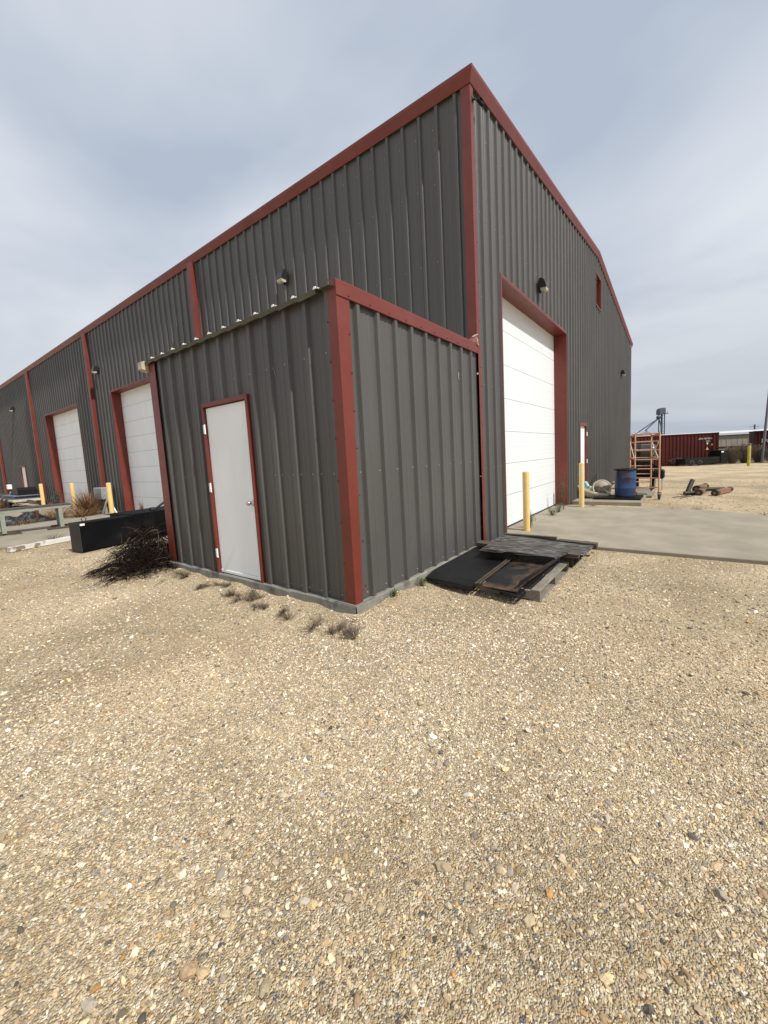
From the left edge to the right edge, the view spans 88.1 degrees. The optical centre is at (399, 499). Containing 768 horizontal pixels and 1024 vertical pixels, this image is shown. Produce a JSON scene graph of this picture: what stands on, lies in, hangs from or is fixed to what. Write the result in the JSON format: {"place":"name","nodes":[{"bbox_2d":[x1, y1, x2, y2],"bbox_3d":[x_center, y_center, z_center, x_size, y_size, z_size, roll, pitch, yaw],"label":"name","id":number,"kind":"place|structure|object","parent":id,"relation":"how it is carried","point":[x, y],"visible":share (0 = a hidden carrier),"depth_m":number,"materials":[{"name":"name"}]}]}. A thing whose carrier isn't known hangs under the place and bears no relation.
{"place":"outdoors","nodes":[
{"label":"outdoors","id":0,"kind":"place"},
{"bbox_2d":[0,447,767,1023],"bbox_3d":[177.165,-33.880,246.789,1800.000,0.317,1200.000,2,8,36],"label":"ground","id":1,"kind":"structure","parent":0,"point":[480,975],"depth_m":1.80,"materials":[{"name":"beige gravel"}]},
{"bbox_2d":[6,484,12,502],"bbox_3d":[-22.016,-0.269,22.436,0.240,1.120,0.200,2,8,36],"label":"meter post","id":2,"kind":"object","parent":1,"relation":"on","point":[9,487],"visible":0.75,"depth_m":22.34,"materials":[{"name":"white metal"}]},
{"bbox_2d":[0,500,26,508],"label":"dry weed","id":3,"kind":"object","parent":1,"relation":"on","point":[14,504],"visible":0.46,"depth_m":19.53,"materials":[{"name":"plant"}]},
{"bbox_2d":[0,498,40,507],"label":"flat trailer","id":4,"kind":"object","parent":1,"relation":"on","point":[8,502],"visible":0.69,"depth_m":18.95,"materials":[{"name":"beige wood"}]},
{"bbox_2d":[1,494,38,499],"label":"panel stack","id":5,"kind":"object","parent":4,"relation":"on","point":[14,497],"visible":0.89,"depth_m":19.04,"materials":[{"name":"blue metal"}]},
{"bbox_2d":[11,487,37,494],"bbox_3d":[-18.366,-0.411,19.372,1.500,0.360,0.700,2,8,36],"label":"machine cover","id":6,"kind":"object","parent":5,"relation":"on","point":[24,491],"visible":0.94,"depth_m":18.96,"materials":[{"name":"black plastic"}]},
{"bbox_2d":[6,519,43,525],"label":"dry weed","id":7,"kind":"object","parent":1,"relation":"on","point":[22,523],"visible":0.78,"depth_m":12.39,"materials":[{"name":"plant"}]},
{"bbox_2d":[4,511,55,525],"bbox_3d":[-12.254,0.601,12.934,1.139,0.372,1.743,2,8,36],"label":"tarp","id":8,"kind":"object","parent":1,"relation":"on","point":[28,516],"visible":0.75,"depth_m":12.83,"materials":[{"name":"grey plastic"}]},
{"bbox_2d":[33,510,39,518],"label":"dry weed","id":9,"kind":"object","parent":1,"relation":"on","point":[37,513],"visible":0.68,"depth_m":12.95,"materials":[{"name":"brown plant"}]},
{"bbox_2d":[5,536,70,551],"bbox_3d":[-7.813,0.959,8.849,0.150,0.095,1.476,-1,7,20],"label":"painted timber","id":10,"kind":"object","parent":1,"relation":"on","point":[36,544],"visible":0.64,"depth_m":8.60,"materials":[{"name":"white paint"}]},
{"bbox_2d":[4,507,79,516],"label":"concrete slab","id":11,"kind":"structure","parent":1,"relation":"on","point":[16,514],"depth_m":16.25,"materials":[{"name":"grey concrete"}]},
{"bbox_2d":[38,484,45,504],"bbox_3d":[-16.561,-0.152,18.377,0.144,1.132,0.144,2,8,36],"label":"bollard","id":12,"kind":"object","parent":11,"relation":"on","point":[41,491],"visible":0.9,"depth_m":18.33,"materials":[{"name":"yellow metal"}]},
{"bbox_2d":[69,483,75,508],"bbox_3d":[-13.918,-0.131,16.910,0.144,1.132,0.144,2,8,36],"label":"bollard","id":13,"kind":"object","parent":11,"relation":"on","point":[72,489],"visible":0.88,"depth_m":16.85,"materials":[{"name":"yellow metal"}]},
{"bbox_2d":[39,510,67,518],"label":"dry weed","id":14,"kind":"object","parent":1,"relation":"on","point":[50,516],"visible":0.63,"depth_m":13.33,"materials":[{"name":"plant"}]},
{"bbox_2d":[0,514,109,549],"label":"concrete slab","id":15,"kind":"structure","parent":1,"relation":"on","point":[35,532],"depth_m":10.46,"materials":[{"name":"grey concrete"}]},
{"bbox_2d":[0,530,21,535],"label":"timber block","id":16,"kind":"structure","parent":15,"relation":"on","point":[12,532],"depth_m":10.32,"materials":[{"name":"brown wood"}]},
{"bbox_2d":[47,524,68,529],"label":"timber block","id":17,"kind":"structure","parent":15,"relation":"on","point":[58,526],"depth_m":11.03,"materials":[{"name":"brown wood"}]},
{"bbox_2d":[0,503,69,533],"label":"steel bench","id":18,"kind":"object","parent":17,"relation":"on","point":[58,507],"visible":0.98,"depth_m":10.68,"materials":[{"name":"grey metal"}]},
{"bbox_2d":[102,490,116,513],"bbox_3d":[-10.454,0.091,14.240,0.994,0.893,0.103,1,7,31],"label":"trestle","id":19,"kind":"object","parent":15,"relation":"on","point":[105,505],"visible":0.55,"depth_m":14.28,"materials":[{"name":"white metal"}]},
{"bbox_2d":[106,483,114,512],"bbox_3d":[-9.971,0.002,13.669,0.144,1.152,0.144,2,8,36],"label":"bollard","id":20,"kind":"object","parent":15,"relation":"on","point":[110,497],"visible":0.88,"depth_m":13.61,"materials":[{"name":"yellow metal"}]},
{"bbox_2d":[28,506,81,517],"bbox_3d":[-12.236,0.434,14.160,1.994,0.495,1.962,-2,6,7],"label":"dry weed","id":21,"kind":"object","parent":1,"relation":"on","point":[65,512],"visible":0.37,"depth_m":14.24,"materials":[{"name":"plant"}]},
{"bbox_2d":[51,482,63,503],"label":"green weed","id":22,"kind":"object","parent":1,"relation":"on","point":[57,498],"visible":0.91,"depth_m":16.58,"materials":[{"name":"green plant"}]},
{"bbox_2d":[57,488,107,515],"bbox_3d":[-11.378,0.030,14.430,2.129,1.155,2.096,-5,6,-15],"label":"dry weed","id":23,"kind":"object","parent":1,"relation":"on","point":[87,504],"visible":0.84,"depth_m":14.30,"materials":[{"name":"plant"}]},
{"bbox_2d":[63,506,103,517],"bbox_3d":[-11.095,0.411,13.819,1.594,0.496,1.580,-4,6,-7],"label":"dry weed","id":24,"kind":"object","parent":1,"relation":"on","point":[78,514],"visible":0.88,"depth_m":13.79,"materials":[{"name":"plant"}]},
{"bbox_2d":[93,487,107,513],"bbox_3d":[-11.089,0.050,14.855,0.800,0.980,0.320,2,8,36],"label":"electrical box","id":25,"kind":"object","parent":1,"relation":"on","point":[98,490],"visible":0.59,"depth_m":14.66,"materials":[{"name":"grey metal"}]},
{"bbox_2d":[68,506,166,552],"bbox_3d":[-6.070,0.559,8.917,0.906,0.690,2.351,0,7,26],"label":"fuel tank","id":26,"kind":"object","parent":1,"relation":"on","point":[90,535],"visible":0.83,"depth_m":8.18,"materials":[{"name":"black metal"}]},
{"bbox_2d":[73,510,179,588],"bbox_3d":[-3.983,0.612,6.194,1.939,0.970,2.045,-1,6,13],"label":"brush pile","id":27,"kind":"object","parent":1,"relation":"on","point":[136,556],"visible":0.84,"depth_m":5.93,"materials":[{"name":"black plant"}]},
{"bbox_2d":[170,569,193,578],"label":"dry weed","id":28,"kind":"object","parent":1,"relation":"on","point":[182,574],"visible":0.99,"depth_m":5.55,"materials":[{"name":"plant"}]},
{"bbox_2d":[194,581,212,589],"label":"dry weed","id":29,"kind":"object","parent":1,"relation":"on","point":[202,585],"visible":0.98,"depth_m":5.00,"materials":[{"name":"plant"}]},
{"bbox_2d":[207,578,232,586],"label":"dry weed","id":30,"kind":"object","parent":1,"relation":"on","point":[224,584],"visible":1,"depth_m":4.96,"materials":[{"name":"plant"}]},
{"bbox_2d":[220,585,245,604],"bbox_3d":[-1.942,1.091,4.603,0.546,0.126,0.383,2,8,36],"label":"dry weed","id":31,"kind":"object","parent":1,"relation":"on","point":[231,593],"visible":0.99,"depth_m":4.62,"materials":[{"name":"plant"}]},
{"bbox_2d":[241,587,270,600],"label":"dry weed","id":32,"kind":"object","parent":1,"relation":"on","point":[252,595],"visible":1,"depth_m":4.49,"materials":[{"name":"plant"}]},
{"bbox_2d":[250,601,269,609],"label":"dry weed","id":33,"kind":"object","parent":1,"relation":"on","point":[263,606],"visible":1,"depth_m":4.25,"materials":[{"name":"plant"}]},
{"bbox_2d":[276,602,300,620],"bbox_3d":[-1.160,1.142,4.011,0.308,0.109,0.418,-8,8,-40],"label":"dry weed","id":34,"kind":"object","parent":1,"relation":"on","point":[285,610],"visible":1,"depth_m":4.00,"materials":[{"name":"plant"}]},
{"bbox_2d":[138,277,480,613],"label":"metal shed","id":35,"kind":"structure","parent":1,"relation":"on","point":[317,445],"depth_m":4.45,"materials":[{"name":"grey paint"}]},
{"bbox_2d":[201,394,265,583],"bbox_3d":[-2.055,-0.083,4.862,0.985,2.242,0.122,2,8,36],"label":"door","id":36,"kind":"structure","parent":35,"relation":"in","point":[227,427],"depth_m":4.86,"materials":[{"name":"white metal"}]},
{"bbox_2d":[0,62,632,540],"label":"warehouse","id":37,"kind":"structure","parent":1,"relation":"on","point":[444,204],"depth_m":8.48,"materials":[{"name":"grey paint"}]},
{"bbox_2d":[20,465,28,501],"bbox_3d":[-21.025,-0.868,22.332,1.160,2.030,0.125,2,8,36],"label":"door","id":38,"kind":"structure","parent":37,"relation":"in","point":[23,471],"depth_m":22.41,"materials":[{"name":"white metal"}]},
{"bbox_2d":[44,403,90,504],"bbox_3d":[-14.645,-1.798,17.678,4.650,4.307,0.353,2,8,36],"label":"overhead door","id":39,"kind":"structure","parent":37,"relation":"in","point":[67,457],"depth_m":18.21,"materials":[{"name":"white metal"}]},
{"bbox_2d":[91,366,98,373],"bbox_3d":[-10.965,-4.647,14.260,0.175,0.277,0.171,2,8,36],"label":"wall light","id":40,"kind":"object","parent":37,"relation":"attached to","point":[94,370],"visible":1,"depth_m":14.22,"materials":[{"name":"grey metal"}]},
{"bbox_2d":[110,377,163,510],"bbox_3d":[-8.064,-1.625,12.892,4.590,4.307,0.353,2,8,36],"label":"overhead door","id":41,"kind":"structure","parent":37,"relation":"in","point":[138,458],"depth_m":13.74,"materials":[{"name":"white metal"}]},
{"bbox_2d":[276,269,287,284],"bbox_3d":[-2.373,-4.481,8.003,0.175,0.277,0.171,2,8,36],"label":"wall light","id":42,"kind":"object","parent":37,"relation":"attached to","point":[281,277],"visible":1,"depth_m":7.96,"materials":[{"name":"grey metal"}]},
{"bbox_2d":[472,97,484,106],"bbox_3d":[1.110,-5.587,5.563,0.101,0.099,0.206,10,14,64],"label":"security camera","id":43,"kind":"object","parent":37,"relation":"attached to","point":[480,101],"visible":1,"depth_m":5.55,"materials":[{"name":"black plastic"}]},
{"bbox_2d":[500,273,567,532],"bbox_3d":[2.898,-1.781,8.586,0.373,4.392,4.390,2,8,36],"label":"overhead door","id":44,"kind":"structure","parent":37,"relation":"in","point":[542,454],"depth_m":8.87,"materials":[{"name":"white metal"}]},
{"bbox_2d":[538,277,548,293],"bbox_3d":[2.933,-4.361,8.094,0.171,0.277,0.175,2,8,36],"label":"wall light","id":45,"kind":"object","parent":37,"relation":"attached to","point":[543,287],"visible":1,"depth_m":8.04,"materials":[{"name":"brown metal"}]},
{"bbox_2d":[580,422,586,481],"bbox_3d":[5.493,-1.192,11.943,0.147,2.170,1.000,2,8,36],"label":"door","id":46,"kind":"structure","parent":37,"relation":"in","point":[583,426],"depth_m":12.16,"materials":[{"name":"white metal"}]},
{"bbox_2d":[596,271,600,310],"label":"window","id":47,"kind":"structure","parent":37,"relation":"in","point":[598,280],"depth_m":13.58,"materials":[{"name":"red paint"}]},
{"bbox_2d":[300,614,350,635],"bbox_3d":[-0.725,1.139,3.616,0.583,0.159,0.448,2,8,36],"label":"dry weed","id":48,"kind":"object","parent":1,"relation":"on","point":[332,629],"visible":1,"depth_m":3.61,"materials":[{"name":"plant"}]},
{"bbox_2d":[340,621,363,639],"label":"dry weed","id":49,"kind":"object","parent":1,"relation":"on","point":[347,633],"visible":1,"depth_m":3.49,"materials":[{"name":"plant"}]},
{"bbox_2d":[388,586,399,596],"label":"green weed","id":50,"kind":"object","parent":1,"relation":"on","point":[394,592],"visible":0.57,"depth_m":4.18,"materials":[{"name":"green plant"}]},
{"bbox_2d":[415,577,427,587],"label":"green weed","id":51,"kind":"object","parent":1,"relation":"on","point":[421,583],"visible":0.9,"depth_m":4.60,"materials":[{"name":"green plant"}]},
{"bbox_2d":[445,557,568,601],"bbox_3d":[1.337,0.912,4.846,1.104,0.123,1.221,2,8,36],"label":"wooden pallet","id":52,"kind":"object","parent":1,"relation":"on","point":[544,586],"visible":0.31,"depth_m":4.40,"materials":[{"name":"grey wood"}]},
{"bbox_2d":[425,546,517,590],"bbox_3d":[1.049,0.821,5.127,0.723,0.140,1.668,2,8,36],"label":"steel sheet","id":53,"kind":"object","parent":52,"relation":"on","point":[470,569],"visible":0.88,"depth_m":4.83,"materials":[{"name":"black metal"}]},
{"bbox_2d":[476,540,579,558],"bbox_3d":[1.683,0.669,5.351,1.440,0.062,0.188,2,8,41],"label":"timber plank","id":54,"kind":"object","parent":53,"relation":"on","point":[570,554],"visible":0.43,"depth_m":5.44,"materials":[{"name":"grey wood"}]},
{"bbox_2d":[481,560,559,599],"bbox_3d":[1.442,0.889,4.642,0.460,0.091,1.380,2,8,39],"label":"steel sheet","id":55,"kind":"object","parent":52,"relation":"on","point":[518,594],"visible":0.25,"depth_m":4.25,"materials":[{"name":"black metal"}]},
{"bbox_2d":[482,555,561,591],"bbox_3d":[1.484,0.793,4.598,0.566,0.154,1.300,2,8,36],"label":"steel sheet","id":56,"kind":"object","parent":55,"relation":"on","point":[517,574],"visible":0.95,"depth_m":4.48,"materials":[{"name":"brown metal"}]},
{"bbox_2d":[480,544,568,558],"bbox_3d":[1.558,0.660,5.066,1.070,0.047,0.410,2,8,36],"label":"charred board","id":57,"kind":"object","parent":56,"relation":"on","point":[536,552],"visible":1,"depth_m":4.99,"materials":[{"name":"grey wood"}]},
{"bbox_2d":[516,541,589,566],"bbox_3d":[2.100,0.753,5.961,1.188,0.123,1.101,2,8,36],"label":"wooden pallet","id":58,"kind":"object","parent":1,"relation":"on","point":[572,562],"visible":0.04,"depth_m":5.24,"materials":[{"name":"grey wood"}]},
{"bbox_2d":[504,533,556,540],"bbox_3d":[2.030,0.605,6.198,0.822,0.095,0.070,2,8,37],"label":"timber plank","id":59,"kind":"object","parent":58,"relation":"on","point":[552,538],"visible":0.5,"depth_m":6.11,"materials":[{"name":"grey wood"}]},
{"bbox_2d":[492,535,593,556],"bbox_3d":[1.999,0.652,5.697,1.365,0.053,0.631,2,8,40],"label":"charred board","id":60,"kind":"object","parent":58,"relation":"on","point":[583,550],"visible":0.72,"depth_m":5.68,"materials":[{"name":"grey wood"}]},
{"bbox_2d":[557,539,597,549],"bbox_3d":[2.583,0.650,5.769,0.550,0.080,0.120,2,8,40],"label":"timber plank","id":61,"kind":"object","parent":58,"relation":"on","point":[595,544],"visible":0.6,"depth_m":5.70,"materials":[{"name":"grey wood"}]},
{"bbox_2d":[572,494,645,505],"bbox_3d":[6.002,0.047,11.264,1.620,0.200,2.040,2,8,36],"label":"concrete pad","id":62,"kind":"object","parent":1,"relation":"on","point":[615,502],"visible":0.48,"depth_m":10.50,"materials":[{"name":"grey concrete"}]},
{"bbox_2d":[577,485,610,497],"bbox_3d":[5.561,-0.197,11.352,0.849,0.409,0.550,2,8,36],"label":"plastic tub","id":63,"kind":"object","parent":62,"relation":"on","point":[589,493],"visible":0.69,"depth_m":11.20,"materials":[{"name":"beige plastic"}]},
{"bbox_2d":[593,494,643,499],"bbox_3d":[6.076,-0.058,11.005,1.120,0.054,0.855,2,8,36],"label":"plastic pallet","id":64,"kind":"object","parent":62,"relation":"on","point":[613,496],"visible":0.8,"depth_m":10.76,"materials":[{"name":"black plastic"}]},
{"bbox_2d":[592,480,611,493],"bbox_3d":[5.841,-0.324,11.456,0.498,0.475,0.222,0,7,25],"label":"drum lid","id":65,"kind":"object","parent":64,"relation":"on","point":[602,485],"visible":0.77,"depth_m":11.45,"materials":[{"name":"beige plastic"}]},
{"bbox_2d":[613,468,637,496],"bbox_3d":[6.180,-0.460,10.861,0.580,0.763,0.580,2,8,36],"label":"plastic drum","id":66,"kind":"object","parent":64,"relation":"on","point":[625,482],"visible":1,"depth_m":10.66,"materials":[{"name":"blue plastic"}]},
{"bbox_2d":[518,505,767,564],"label":"concrete apron","id":67,"kind":"object","parent":1,"relation":"on","point":[714,535],"visible":0.68,"depth_m":6.83,"materials":[{"name":"grey concrete"}]},
{"bbox_2d":[522,471,529,530],"bbox_3d":[2.354,0.046,7.371,0.124,1.132,0.124,2,8,36],"label":"bollard","id":68,"kind":"object","parent":67,"relation":"on","point":[526,501],"visible":0.91,"depth_m":7.32,"materials":[{"name":"yellow metal"}]},
{"bbox_2d":[522,510,535,527],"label":"green weed","id":69,"kind":"object","parent":67,"relation":"on","point":[531,520],"visible":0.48,"depth_m":7.62,"materials":[{"name":"green plant"}]},
{"bbox_2d":[548,507,557,514],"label":"green weed","id":70,"kind":"object","parent":67,"relation":"on","point":[552,512],"visible":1,"depth_m":8.98,"materials":[{"name":"green plant"}]},
{"bbox_2d":[555,502,563,511],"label":"green weed","id":71,"kind":"object","parent":67,"relation":"on","point":[558,508],"visible":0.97,"depth_m":9.36,"materials":[{"name":"green plant"}]},
{"bbox_2d":[558,476,567,508],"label":"green weed","id":72,"kind":"object","parent":67,"relation":"on","point":[563,486],"visible":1,"depth_m":9.77,"materials":[{"name":"green plant"}]},
{"bbox_2d":[579,463,583,506],"bbox_3d":[4.596,-0.352,10.014,0.124,1.132,0.124,2,8,36],"label":"bollard","id":73,"kind":"object","parent":67,"relation":"on","point":[581,484],"visible":0.94,"depth_m":9.97,"materials":[{"name":"yellow metal"}]},
{"bbox_2d":[629,432,660,498],"bbox_3d":[7.378,-1.038,11.978,0.682,1.857,2.226,0,7,27],"label":"scaffold","id":74,"kind":"object","parent":1,"relation":"on","point":[650,487],"visible":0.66,"depth_m":11.23,"materials":[{"name":"orange paint"}]},
{"bbox_2d":[636,488,654,497],"bbox_3d":[7.391,-0.206,12.450,1.000,0.110,1.850,2,8,36],"label":"stacked board","id":75,"kind":"object","parent":1,"relation":"on","point":[647,492],"visible":0.36,"depth_m":12.12,"materials":[{"name":"grey wood"}]},
{"bbox_2d":[633,444,664,489],"bbox_3d":[8.573,-1.123,13.661,0.950,1.556,0.810,2,8,36],"label":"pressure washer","id":76,"kind":"object","parent":1,"relation":"on","point":[647,462],"visible":0.52,"depth_m":13.51,"materials":[{"name":"black metal"}]},
{"bbox_2d":[635,408,667,434],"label":"grain elevator","id":77,"kind":"object","parent":1,"relation":"on","point":[660,411],"visible":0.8,"depth_m":198.77,"materials":[{"name":"metal"}]},
{"bbox_2d":[631,432,718,467],"bbox_3d":[18.398,-3.744,31.621,12.260,2.420,2.453,-3,6,-1],"label":"shipping container","id":78,"kind":"object","parent":1,"relation":"on","point":[684,446],"visible":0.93,"depth_m":30.45,"materials":[{"name":"red metal"}]},
{"bbox_2d":[668,456,683,465],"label":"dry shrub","id":79,"kind":"object","parent":1,"relation":"on","point":[674,464],"visible":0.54,"depth_m":30.28,"materials":[{"name":"brown plant"}]},
{"bbox_2d":[683,479,694,494],"bbox_3d":[8.556,-0.364,11.715,0.384,0.450,0.330,-2,6,10],"label":"black pipe","id":80,"kind":"object","parent":1,"relation":"on","point":[688,491],"visible":0.84,"depth_m":11.68,"materials":[{"name":"black metal"}]},
{"bbox_2d":[692,483,708,490],"bbox_3d":[9.503,-0.366,12.502,1.083,0.225,0.219,-8,8,-40],"label":"wooden post","id":81,"kind":"object","parent":1,"relation":"on","point":[696,487],"visible":0.62,"depth_m":12.22,"materials":[{"name":"brown wood"}]},
{"bbox_2d":[695,487,706,495],"bbox_3d":[8.891,-0.233,11.690,0.816,0.188,0.183,-9,8,-44],"label":"wooden post","id":82,"kind":"object","parent":1,"relation":"on","point":[700,491],"visible":1,"depth_m":11.45,"materials":[{"name":"brown wood"}]},
{"bbox_2d":[676,450,727,465],"bbox_3d":[22.474,-3.074,29.563,3.120,1.050,1.112,-3,6,-1],"label":"trailer bed","id":83,"kind":"object","parent":1,"relation":"on","point":[718,456],"visible":1,"depth_m":29.09,"materials":[{"name":"black metal"}]},
{"bbox_2d":[647,429,767,448],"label":"metal building","id":84,"kind":"structure","parent":1,"relation":"on","point":[737,438],"depth_m":83.51,"materials":[{"name":"white metal"}]},
{"bbox_2d":[702,487,724,490],"bbox_3d":[9.690,-0.319,12.250,0.604,0.110,0.105,-2,6,12],"label":"black pipe","id":85,"kind":"object","parent":1,"relation":"on","point":[712,488],"visible":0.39,"depth_m":12.21,"materials":[{"name":"black metal"}]},
{"bbox_2d":[711,486,733,495],"bbox_3d":[9.377,-0.238,11.509,1.294,0.175,0.171,-7,7,-35],"label":"wooden post","id":86,"kind":"object","parent":1,"relation":"on","point":[721,491],"visible":0.99,"depth_m":11.36,"materials":[{"name":"brown wood"}]},
{"bbox_2d":[719,445,744,463],"bbox_3d":[24.791,-3.485,29.552,2.123,1.671,2.119,-6,7,-23],"label":"dry shrub","id":87,"kind":"object","parent":1,"relation":"on","point":[733,456],"visible":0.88,"depth_m":29.30,"materials":[{"name":"brown plant"}]},
{"bbox_2d":[732,441,761,462],"bbox_3d":[25.808,-3.593,29.621,2.327,1.766,2.243,2,8,36],"label":"dry shrub","id":88,"kind":"object","parent":1,"relation":"on","point":[744,457],"visible":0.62,"depth_m":29.39,"materials":[{"name":"brown plant"}]},
{"bbox_2d":[747,446,750,465],"bbox_3d":[22.548,-2.786,25.596,0.170,1.332,0.170,2,8,36],"label":"bollard","id":89,"kind":"object","parent":1,"relation":"on","point":[748,455],"visible":0.88,"depth_m":25.54,"materials":[{"name":"yellow metal"}]},
{"bbox_2d":[749,430,767,455],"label":"shipping container","id":90,"kind":"object","parent":1,"relation":"on","point":[756,437],"visible":0.59,"depth_m":39.89,"materials":[{"name":"metal"}]},
{"bbox_2d":[751,444,767,462],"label":"dry shrub","id":91,"kind":"object","parent":1,"relation":"on","point":[756,459],"visible":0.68,"depth_m":29.23,"materials":[{"name":"brown plant"}]},
{"bbox_2d":[758,449,767,461],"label":"dry shrub","id":92,"kind":"object","parent":1,"relation":"on","point":[765,455],"visible":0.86,"depth_m":28.71,"materials":[{"name":"brown plant"}]},
{"bbox_2d":[760,395,767,462],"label":"light pole","id":93,"kind":"object","parent":1,"relation":"on","point":[764,440],"visible":1,"depth_m":28.40,"materials":[{"name":"grey metal"}]},
{"bbox_2d":[0,0,767,434],"label":"sky","id":94,"kind":"structure","parent":0,"point":[134,134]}
]}

